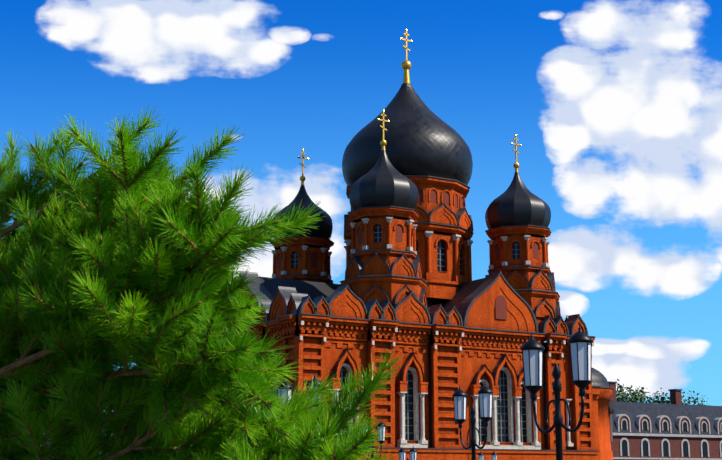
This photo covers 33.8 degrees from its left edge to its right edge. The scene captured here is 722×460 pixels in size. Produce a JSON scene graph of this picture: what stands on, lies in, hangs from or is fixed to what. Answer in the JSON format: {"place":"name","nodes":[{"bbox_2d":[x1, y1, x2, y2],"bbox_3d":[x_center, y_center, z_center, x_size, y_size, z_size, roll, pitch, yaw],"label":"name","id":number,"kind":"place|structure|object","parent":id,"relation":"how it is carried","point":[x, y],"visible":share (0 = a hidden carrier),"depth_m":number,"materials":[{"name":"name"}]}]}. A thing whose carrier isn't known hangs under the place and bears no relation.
{"place":"outdoors","nodes":[
{"label":"outdoors","id":0,"kind":"place"},
{"bbox_2d":[0,0,721,453],"label":"sky","id":1,"kind":"structure","parent":0,"point":[613,108],"materials":[{"name":"blue"}]},
{"bbox_2d":[182,29,613,459],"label":"cathedral","id":2,"kind":"structure","parent":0,"point":[426,308],"depth_m":93.30,"materials":[{"name":"red brick"}]},
{"label":"ground","id":3,"kind":"structure","parent":0,"visible":0},
{"bbox_2d":[0,104,401,459],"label":"pine tree","id":4,"kind":"object","parent":3,"relation":"on","point":[107,267],"visible":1,"depth_m":3.16,"materials":[{"name":"green plant"}]},
{"bbox_2d":[276,374,323,415],"bbox_3d":[-1.316,5.015,25.075,0.378,3.900,1.502,9,-15,-37],"label":"street lamp","id":5,"kind":"object","parent":3,"relation":"on","point":[286,384],"visible":0.15,"depth_m":25.71,"materials":[{"name":"black metal"}]},
{"bbox_2d":[363,420,385,459],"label":"street lamp","id":6,"kind":"object","parent":3,"relation":"on","point":[382,435],"visible":0.42,"depth_m":45.06,"materials":[{"name":"black metal"}]},
{"bbox_2d":[398,447,416,459],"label":"street lamp","id":7,"kind":"object","parent":3,"relation":"on","point":[412,451],"visible":1,"depth_m":53.39,"materials":[{"name":"white glass"}]},
{"bbox_2d":[452,382,493,459],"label":"street lamp","id":8,"kind":"object","parent":3,"relation":"on","point":[485,393],"visible":1,"depth_m":27.55,"materials":[{"name":"black metal"}]},
{"bbox_2d":[478,451,496,459],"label":"street lamp","id":9,"kind":"object","parent":3,"relation":"on","point":[481,455],"visible":1,"depth_m":69.46,"materials":[{"name":"white glass"}]},
{"bbox_2d":[520,324,592,459],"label":"street lamp","id":10,"kind":"object","parent":3,"relation":"on","point":[579,341],"visible":1,"depth_m":17.13,"materials":[{"name":"black metal"}]},
{"bbox_2d":[616,379,646,402],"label":"tree","id":11,"kind":"object","parent":3,"relation":"on","point":[621,397],"visible":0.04,"depth_m":161.93,"materials":[{"name":"green plant"}]},
{"bbox_2d":[625,386,669,403],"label":"tree","id":12,"kind":"object","parent":3,"relation":"on","point":[654,398],"visible":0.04,"depth_m":166.76,"materials":[{"name":"green plant"}]},
{"bbox_2d":[608,381,721,459],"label":"convent building","id":13,"kind":"structure","parent":3,"relation":"on","point":[675,429],"depth_m":142.61,"materials":[{"name":"brick"}]},
{"bbox_2d":[657,391,707,404],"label":"tree","id":14,"kind":"object","parent":3,"relation":"on","point":[689,399],"visible":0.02,"depth_m":183.52,"materials":[{"name":"green plant"}]}
]}

